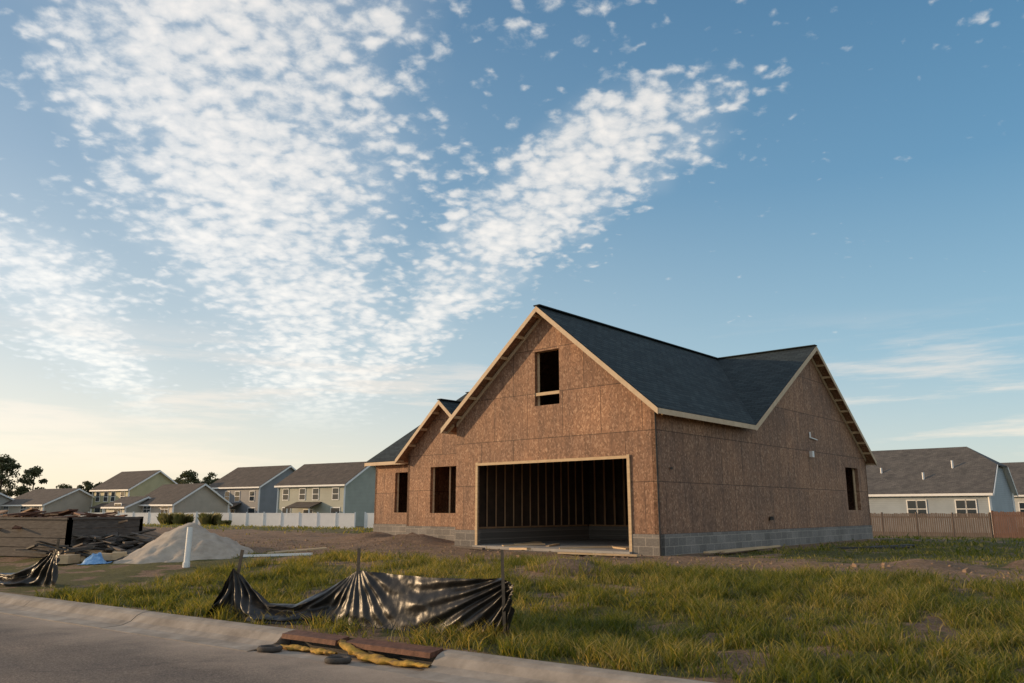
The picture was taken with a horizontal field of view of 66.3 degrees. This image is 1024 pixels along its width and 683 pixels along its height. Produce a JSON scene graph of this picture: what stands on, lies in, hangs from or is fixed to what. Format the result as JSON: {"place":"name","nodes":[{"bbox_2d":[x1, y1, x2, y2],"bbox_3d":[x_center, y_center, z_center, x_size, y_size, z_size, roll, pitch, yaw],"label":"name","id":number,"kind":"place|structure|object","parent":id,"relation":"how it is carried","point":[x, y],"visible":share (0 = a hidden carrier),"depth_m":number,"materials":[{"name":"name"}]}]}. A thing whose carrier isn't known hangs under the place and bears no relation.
{"place":"outdoors","nodes":[
{"label":"outdoors","id":0,"kind":"place"},
{"bbox_2d":[0,613,443,682],"bbox_3d":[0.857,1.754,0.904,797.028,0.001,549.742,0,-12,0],"label":"road","id":1,"kind":"structure","parent":0,"point":[33,650],"depth_m":7.99,"materials":[{"name":"concrete"}]},
{"bbox_2d":[257,630,442,667],"bbox_3d":[-1.733,3.312,8.250,2.294,0.282,0.734,-8,-15,34],"label":"storm drain inlet","id":2,"kind":"object","parent":1,"relation":"on","point":[378,652],"visible":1,"depth_m":8.21,"materials":[{"name":"metal"}]},
{"bbox_2d":[0,592,713,682],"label":"kerb","id":3,"kind":"structure","parent":1,"relation":"on","point":[453,666],"depth_m":9.03,"materials":[{"name":"concrete"}]},
{"bbox_2d":[0,525,1023,682],"bbox_3d":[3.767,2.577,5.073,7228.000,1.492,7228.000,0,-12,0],"label":"ground","id":4,"kind":"structure","parent":0,"point":[82,576],"depth_m":14.81,"materials":[{"name":"soil"}]},
{"bbox_2d":[0,494,11,514],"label":"walls","id":5,"kind":"structure","parent":4,"relation":"on","point":[3,499],"depth_m":127.89,"materials":[{"name":"grey paint"}]},
{"bbox_2d":[0,454,21,496],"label":"pine tree","id":6,"kind":"object","parent":4,"relation":"on","point":[8,464],"visible":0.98,"depth_m":150.05,"materials":[{"name":"green plant"}]},
{"bbox_2d":[0,539,59,587],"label":"silt fence","id":7,"kind":"object","parent":4,"relation":"on","point":[43,571],"visible":1,"depth_m":14.28,"materials":[{"name":"black plastic"}]},
{"bbox_2d":[13,466,47,496],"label":"pine tree","id":8,"kind":"object","parent":4,"relation":"on","point":[35,471],"visible":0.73,"depth_m":146.84,"materials":[{"name":"green plant"}]},
{"bbox_2d":[8,490,91,515],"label":"walls","id":9,"kind":"structure","parent":4,"relation":"on","point":[80,500],"depth_m":125.23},
{"bbox_2d":[2,488,89,504],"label":"roof","id":10,"kind":"structure","parent":9,"relation":"on","point":[38,496],"depth_m":126.57,"materials":[{"name":"grey"}]},
{"bbox_2d":[1,488,94,514],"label":"white trim","id":11,"kind":"structure","parent":9,"relation":"attached to","point":[50,501],"depth_m":124.21,"materials":[{"name":"plastic"}]},
{"bbox_2d":[3,506,39,513],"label":"window glass","id":12,"kind":"object","parent":11,"relation":"attached to","point":[21,510],"visible":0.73,"depth_m":124.61,"materials":[{"name":"grey glass"}]},
{"bbox_2d":[56,484,72,488],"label":"oak tree","id":13,"kind":"object","parent":4,"relation":"on","point":[61,486],"visible":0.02,"depth_m":157.38,"materials":[{"name":"green plant"}]},
{"bbox_2d":[0,508,143,556],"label":"wooden debris container","id":14,"kind":"object","parent":4,"relation":"on","point":[25,529],"visible":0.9,"depth_m":20.25,"materials":[{"name":"brown wood"}]},
{"bbox_2d":[77,480,93,493],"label":"oak tree","id":15,"kind":"object","parent":4,"relation":"on","point":[87,484],"visible":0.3,"depth_m":153.04,"materials":[{"name":"green plant"}]},
{"bbox_2d":[14,529,158,564],"bbox_3d":[-9.950,5.113,19.743,4.276,0.738,3.618,-11,-17,43],"label":"debris pile","id":16,"kind":"object","parent":4,"relation":"on","point":[117,550],"visible":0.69,"depth_m":19.16,"materials":[{"name":"brown wood"}]},
{"bbox_2d":[44,527,160,547],"bbox_3d":[-11.200,5.559,22.126,4.692,1.252,3.910,0,-12,0],"label":"dirt heap","id":17,"kind":"object","parent":4,"relation":"on","point":[151,533],"visible":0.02,"depth_m":21.89,"materials":[{"name":"soil"}]},
{"bbox_2d":[105,498,148,512],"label":"walls","id":18,"kind":"structure","parent":4,"relation":"on","point":[135,508],"depth_m":110.80,"materials":[{"name":"white paint"}]},
{"bbox_2d":[102,496,147,506],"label":"roof","id":19,"kind":"structure","parent":18,"relation":"on","point":[125,501],"depth_m":112.16,"materials":[{"name":"grey"}]},
{"bbox_2d":[101,496,150,512],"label":"white trim","id":20,"kind":"structure","parent":18,"relation":"attached to","point":[105,508],"depth_m":110.56,"materials":[{"name":"plastic"}]},
{"bbox_2d":[114,504,120,512],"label":"window glass","id":21,"kind":"object","parent":20,"relation":"attached to","point":[117,510],"visible":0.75,"depth_m":110.46,"materials":[{"name":"grey glass"}]},
{"bbox_2d":[92,472,174,512],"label":"walls","id":22,"kind":"structure","parent":4,"relation":"on","point":[151,484],"depth_m":125.99,"materials":[{"name":"plastic"}]},
{"bbox_2d":[89,503,108,508],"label":"porch roof","id":23,"kind":"structure","parent":22,"relation":"attached to","point":[98,506],"depth_m":124.22,"materials":[{"name":"grey"}]},
{"bbox_2d":[91,470,172,489],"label":"roof","id":24,"kind":"structure","parent":22,"relation":"on","point":[126,480],"depth_m":127.45,"materials":[{"name":"grey"}]},
{"bbox_2d":[89,470,177,512],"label":"white trim","id":25,"kind":"structure","parent":22,"relation":"attached to","point":[121,490],"depth_m":125.31,"materials":[{"name":"plastic"}]},
{"bbox_2d":[94,492,124,512],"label":"window glass","id":26,"kind":"object","parent":25,"relation":"attached to","point":[105,499],"visible":0.56,"depth_m":125.94,"materials":[{"name":"grey glass"}]},
{"bbox_2d":[156,512,182,524],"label":"ornamental grass shrub","id":27,"kind":"object","parent":4,"relation":"on","point":[163,518],"visible":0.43,"depth_m":90.74,"materials":[{"name":"green plant"}]},
{"bbox_2d":[171,513,194,524],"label":"ornamental grass shrub","id":28,"kind":"object","parent":4,"relation":"on","point":[178,518],"visible":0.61,"depth_m":90.58,"materials":[{"name":"green plant"}]},
{"bbox_2d":[113,523,255,563],"bbox_3d":[-7.850,4.977,18.978,3.864,1.156,3.680,0,-12,0],"label":"sand pile","id":29,"kind":"object","parent":4,"relation":"on","point":[167,547],"visible":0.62,"depth_m":18.18,"materials":[{"name":"beige sand"}]},
{"bbox_2d":[141,486,227,512],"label":"walls","id":30,"kind":"structure","parent":4,"relation":"on","point":[205,499],"depth_m":111.35,"materials":[{"name":"grey paint"}]},
{"bbox_2d":[139,483,228,504],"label":"roof","id":31,"kind":"structure","parent":30,"relation":"on","point":[168,493],"depth_m":111.80,"materials":[{"name":"grey"}]},
{"bbox_2d":[139,484,232,512],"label":"white trim","id":32,"kind":"structure","parent":30,"relation":"attached to","point":[172,505],"depth_m":110.06,"materials":[{"name":"plastic"}]},
{"bbox_2d":[143,506,167,512],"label":"window glass","id":33,"kind":"object","parent":32,"relation":"attached to","point":[145,508],"visible":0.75,"depth_m":109.59,"materials":[{"name":"grey glass"}]},
{"bbox_2d":[182,527,192,567],"bbox_3d":[-6.850,4.394,16.550,0.148,0.923,0.155,0,-12,0],"label":"pvc pipe","id":34,"kind":"object","parent":4,"relation":"on","point":[187,553],"visible":0.89,"depth_m":16.52,"materials":[{"name":"white plastic"}]},
{"bbox_2d":[178,469,200,483],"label":"oak tree","id":35,"kind":"object","parent":4,"relation":"on","point":[189,476],"visible":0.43,"depth_m":155.00,"materials":[{"name":"green plant"}]},
{"bbox_2d":[200,472,218,485],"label":"oak tree","id":36,"kind":"object","parent":4,"relation":"on","point":[208,480],"visible":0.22,"depth_m":156.90,"materials":[{"name":"green plant"}]},
{"bbox_2d":[197,512,222,525],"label":"ornamental grass shrub","id":37,"kind":"object","parent":4,"relation":"on","point":[208,518],"visible":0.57,"depth_m":89.51,"materials":[{"name":"green plant"}]},
{"bbox_2d":[79,511,355,527],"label":"vinyl fence","id":38,"kind":"object","parent":4,"relation":"on","point":[326,520],"visible":0.52,"depth_m":90.89,"materials":[{"name":"white plastic"}]},
{"bbox_2d":[216,520,231,525],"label":"ornamental grass shrub","id":39,"kind":"object","parent":4,"relation":"on","point":[224,522],"visible":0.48,"depth_m":89.44,"materials":[{"name":"green plant"}]},
{"bbox_2d":[214,467,293,512],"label":"walls","id":40,"kind":"structure","parent":4,"relation":"on","point":[268,498],"depth_m":120.50,"materials":[{"name":"plastic"}]},
{"bbox_2d":[229,503,241,507],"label":"porch roof","id":41,"kind":"structure","parent":40,"relation":"attached to","point":[235,504],"depth_m":120.09,"materials":[{"name":"grey"}]},
{"bbox_2d":[209,465,294,487],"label":"roof","id":42,"kind":"structure","parent":40,"relation":"on","point":[259,476],"depth_m":124.41,"materials":[{"name":"grey"}]},
{"bbox_2d":[212,466,295,512],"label":"white trim","id":43,"kind":"structure","parent":40,"relation":"attached to","point":[230,509],"depth_m":121.09,"materials":[{"name":"plastic"}]},
{"bbox_2d":[225,491,254,512],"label":"window glass","id":44,"kind":"object","parent":43,"relation":"attached to","point":[251,510],"visible":0.41,"depth_m":119.75,"materials":[{"name":"grey glass"}]},
{"bbox_2d":[243,553,312,556],"bbox_3d":[-5.400,4.896,17.973,1.702,0.108,0.100,-2,-12,8],"label":"pvc pipe","id":45,"kind":"object","parent":4,"relation":"on","point":[285,554],"visible":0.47,"depth_m":17.92,"materials":[{"name":"white plastic"}]},
{"bbox_2d":[267,547,326,553],"bbox_3d":[-5.200,5.057,18.961,1.402,0.138,0.300,2,-12,-10],"label":"lumber board","id":46,"kind":"object","parent":4,"relation":"on","point":[297,550],"visible":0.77,"depth_m":18.85,"materials":[{"name":"brown wood"}]},
{"bbox_2d":[278,466,375,525],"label":"walls","id":47,"kind":"structure","parent":4,"relation":"on","point":[360,496],"depth_m":103.59,"materials":[{"name":"paint"}]},
{"bbox_2d":[285,502,321,507],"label":"porch roof","id":48,"kind":"structure","parent":47,"relation":"attached to","point":[303,504],"depth_m":103.11,"materials":[{"name":"grey"}]},
{"bbox_2d":[274,466,369,512],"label":"white trim","id":49,"kind":"structure","parent":47,"relation":"attached to","point":[309,509],"depth_m":103.63,"materials":[{"name":"plastic"}]},
{"bbox_2d":[282,488,338,512],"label":"window glass","id":50,"kind":"object","parent":49,"relation":"attached to","point":[315,496],"visible":0.7,"depth_m":104.09,"materials":[{"name":"grey glass"}]},
{"bbox_2d":[275,462,375,485],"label":"roof","id":51,"kind":"structure","parent":47,"relation":"on","point":[326,473],"depth_m":106.63,"materials":[{"name":"grey"}]},
{"bbox_2d":[206,548,514,639],"bbox_3d":[-1.989,3.090,9.572,4.624,1.166,0.483,-6,-13,25],"label":"silt fence","id":52,"kind":"object","parent":4,"relation":"on","point":[389,601],"visible":0.96,"depth_m":9.36,"materials":[{"name":"black plastic"}]},
{"bbox_2d":[364,512,373,527],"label":"vinyl fence","id":53,"kind":"object","parent":4,"relation":"on","point":[368,520],"visible":0.14,"depth_m":91.46,"materials":[{"name":"white plastic"}]},
{"bbox_2d":[451,545,484,549],"bbox_3d":[-1.200,5.597,21.300,0.100,0.064,1.400,10,-16,-39],"label":"lumber board","id":54,"kind":"object","parent":4,"relation":"on","point":[469,547],"visible":0.8,"depth_m":21.19,"materials":[{"name":"brown wood"}]},
{"bbox_2d":[509,548,530,549],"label":"lumber board","id":55,"kind":"object","parent":4,"relation":"on","point":[519,548],"visible":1,"depth_m":20.10,"materials":[{"name":"brown wood"}]},
{"bbox_2d":[30,522,1023,682],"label":"grass","id":56,"kind":"structure","parent":4,"relation":"on","point":[610,653],"depth_m":9.46,"materials":[{"name":"green plant"}]},
{"bbox_2d":[505,550,577,554],"bbox_3d":[0.900,5.209,19.338,2.600,0.060,0.180,-9,-15,37],"label":"lumber board","id":57,"kind":"object","parent":4,"relation":"on","point":[531,551],"visible":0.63,"depth_m":19.53,"materials":[{"name":"brown wood"}]},
{"bbox_2d":[472,539,632,553],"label":"floor slab","id":58,"kind":"structure","parent":4,"relation":"on","point":[590,542],"depth_m":21.59,"materials":[{"name":"concrete"}]},
{"bbox_2d":[479,526,632,542],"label":"stem wall","id":59,"kind":"structure","parent":58,"relation":"on","point":[497,535],"depth_m":25.35,"materials":[{"name":"concrete"}]},
{"bbox_2d":[502,541,628,549],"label":"floor offcuts","id":60,"kind":"object","parent":58,"relation":"on","point":[541,543],"visible":0.88,"depth_m":20.91,"materials":[{"name":"brown wood"}]},
{"bbox_2d":[557,552,639,556],"bbox_3d":[2.000,4.955,18.267,2.000,0.049,0.200,-7,-14,29],"label":"lumber board","id":61,"kind":"object","parent":4,"relation":"on","point":[606,554],"visible":0.9,"depth_m":18.16,"materials":[{"name":"brown wood"}]},
{"bbox_2d":[373,524,872,555],"bbox_3d":[2.382,7.214,28.831,16.150,0.880,15.050,-11,-16,40],"label":"block foundation","id":62,"kind":"object","parent":4,"relation":"on","point":[671,544],"visible":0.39,"depth_m":22.21,"materials":[{"name":"concrete"}]},
{"bbox_2d":[479,459,628,528],"bbox_3d":[3.053,4.205,23.063,6.526,2.555,6.108,-11,-16,40],"label":"stud framing","id":63,"kind":"object","parent":62,"relation":"on","point":[546,525],"visible":0.1,"depth_m":25.89,"materials":[{"name":"brown wood"}]},
{"bbox_2d":[479,458,631,528],"bbox_3d":[-0.226,5.061,26.230,15.770,3.000,6.780,-11,-16,40],"label":"interior partition","id":64,"kind":"object","parent":63,"relation":"on","point":[588,490],"visible":0.23,"depth_m":25.99,"materials":[{"name":"wood"}]},
{"bbox_2d":[374,318,870,534],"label":"osb walls","id":65,"kind":"structure","parent":62,"relation":"on","point":[721,478],"depth_m":22.02,"materials":[{"name":"brown wood"}]},
{"bbox_2d":[365,306,874,463],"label":"shingle roof","id":66,"kind":"structure","parent":65,"relation":"on","point":[747,389],"depth_m":23.63,"materials":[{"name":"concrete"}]},
{"bbox_2d":[437,304,816,402],"bbox_3d":[0.670,1.318,28.120,16.700,1.742,10.540,-11,-16,40],"label":"ridge cap","id":67,"kind":"object","parent":66,"relation":"on","point":[587,319],"visible":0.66,"depth_m":25.98,"materials":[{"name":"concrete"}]},
{"bbox_2d":[364,306,876,466],"bbox_3d":[2.365,2.782,29.762,16.744,3.822,15.694,-11,-16,40],"label":"rake and fascia boards","id":68,"kind":"object","parent":65,"relation":"attached to","point":[634,391],"visible":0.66,"depth_m":22.31,"materials":[{"name":"beige wood"}]},
{"bbox_2d":[396,349,857,552],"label":"opening frames","id":69,"kind":"structure","parent":65,"relation":"attached to","point":[539,394],"depth_m":21.55,"materials":[{"name":"brown wood"}]},
{"bbox_2d":[384,314,869,465],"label":"rafter tails","id":70,"kind":"object","parent":65,"relation":"attached to","point":[506,358],"visible":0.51,"depth_m":27.13,"materials":[{"name":"wood"}]},
{"bbox_2d":[654,411,661,555],"bbox_3d":[3.432,3.313,18.437,0.036,3.350,0.058,0,-12,0],"label":"corner trim","id":71,"kind":"object","parent":65,"relation":"attached to","point":[657,483],"visible":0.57,"depth_m":18.41,"materials":[{"name":"brown wood"}]},
{"bbox_2d":[809,432,816,456],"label":"wall vents","id":72,"kind":"object","parent":65,"relation":"attached to","point":[811,453],"depth_m":25.64,"materials":[{"name":"white plastic"}]},
{"bbox_2d":[234,538,1023,597],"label":"soil clods","id":73,"kind":"object","parent":4,"relation":"on","point":[966,570],"visible":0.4,"depth_m":17.38,"materials":[{"name":"brown soil"}]},
{"bbox_2d":[703,546,763,552],"bbox_3d":[5.600,5.162,19.450,0.140,0.056,3.200,-11,-16,41],"label":"lumber board","id":74,"kind":"object","parent":4,"relation":"on","point":[715,551],"visible":0.57,"depth_m":18.68,"materials":[{"name":"brown wood"}]},
{"bbox_2d":[721,545,780,552],"bbox_3d":[5.900,5.095,19.260,2.401,0.107,0.090,10,-16,-39],"label":"lumber board","id":75,"kind":"object","parent":4,"relation":"on","point":[745,549],"visible":1,"depth_m":19.14,"materials":[{"name":"brown wood"}]},
{"bbox_2d":[837,546,909,548],"bbox_3d":[9.800,5.604,21.299,1.801,0.089,0.200,-4,-13,20],"label":"lumber board","id":76,"kind":"object","parent":4,"relation":"on","point":[870,547],"visible":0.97,"depth_m":21.23,"materials":[{"name":"brown wood"}]},
{"bbox_2d":[865,544,917,546],"bbox_3d":[10.600,5.713,21.889,1.501,0.067,0.300,3,-13,-15],"label":"lumber board","id":77,"kind":"object","parent":4,"relation":"on","point":[892,545],"visible":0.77,"depth_m":21.83,"materials":[{"name":"brown wood"}]},
{"bbox_2d":[870,512,993,537],"bbox_3d":[31.000,15.349,65.487,15.712,2.166,0.180,-8,-14,32],"label":"wooden fence","id":78,"kind":"object","parent":4,"relation":"on","point":[904,525],"visible":0.45,"depth_m":63.46,"materials":[{"name":"brown wood"}]},
{"bbox_2d":[869,467,1014,532],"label":"walls","id":79,"kind":"structure","parent":4,"relation":"on","point":[1001,499],"depth_m":73.45,"materials":[{"name":"grey plastic"}]},
{"bbox_2d":[866,447,1016,495],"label":"roof","id":80,"kind":"structure","parent":79,"relation":"on","point":[972,471],"depth_m":75.20,"materials":[{"name":"grey"}]},
{"bbox_2d":[880,460,953,479],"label":"roof vents","id":81,"kind":"object","parent":80,"relation":"on","point":[923,477],"visible":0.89,"depth_m":74.50,"materials":[{"name":"white plastic"}]},
{"bbox_2d":[868,464,1017,533],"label":"white trim","id":82,"kind":"structure","parent":79,"relation":"attached to","point":[952,494],"depth_m":71.54,"materials":[{"name":"plastic"}]},
{"bbox_2d":[907,500,976,515],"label":"window glass","id":83,"kind":"object","parent":82,"relation":"attached to","point":[921,506],"visible":0.52,"depth_m":71.17,"materials":[{"name":"grey glass"}]},
{"bbox_2d":[991,511,1023,537],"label":"wooden fence","id":84,"kind":"object","parent":4,"relation":"on","point":[1004,517],"visible":0.84,"depth_m":60.23,"materials":[{"name":"red wood"}]},
{"bbox_2d":[1014,497,1023,523],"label":"walls","id":85,"kind":"structure","parent":4,"relation":"on","point":[1018,499],"depth_m":95.85,"materials":[{"name":"white paint"}]},
{"bbox_2d":[1002,462,1023,494],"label":"roof","id":86,"kind":"structure","parent":85,"relation":"on","point":[1016,469],"depth_m":99.08,"materials":[{"name":"grey"}]},
{"bbox_2d":[1019,503,1023,513],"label":"window glass","id":87,"kind":"object","parent":85,"relation":"attached to","point":[1021,505],"visible":0.09,"depth_m":95.45,"materials":[{"name":"grey glass"}]},
{"bbox_2d":[0,0,1023,497],"label":"sky","id":88,"kind":"structure","parent":0,"point":[234,234],"materials":[{"name":"blue"}]}
]}

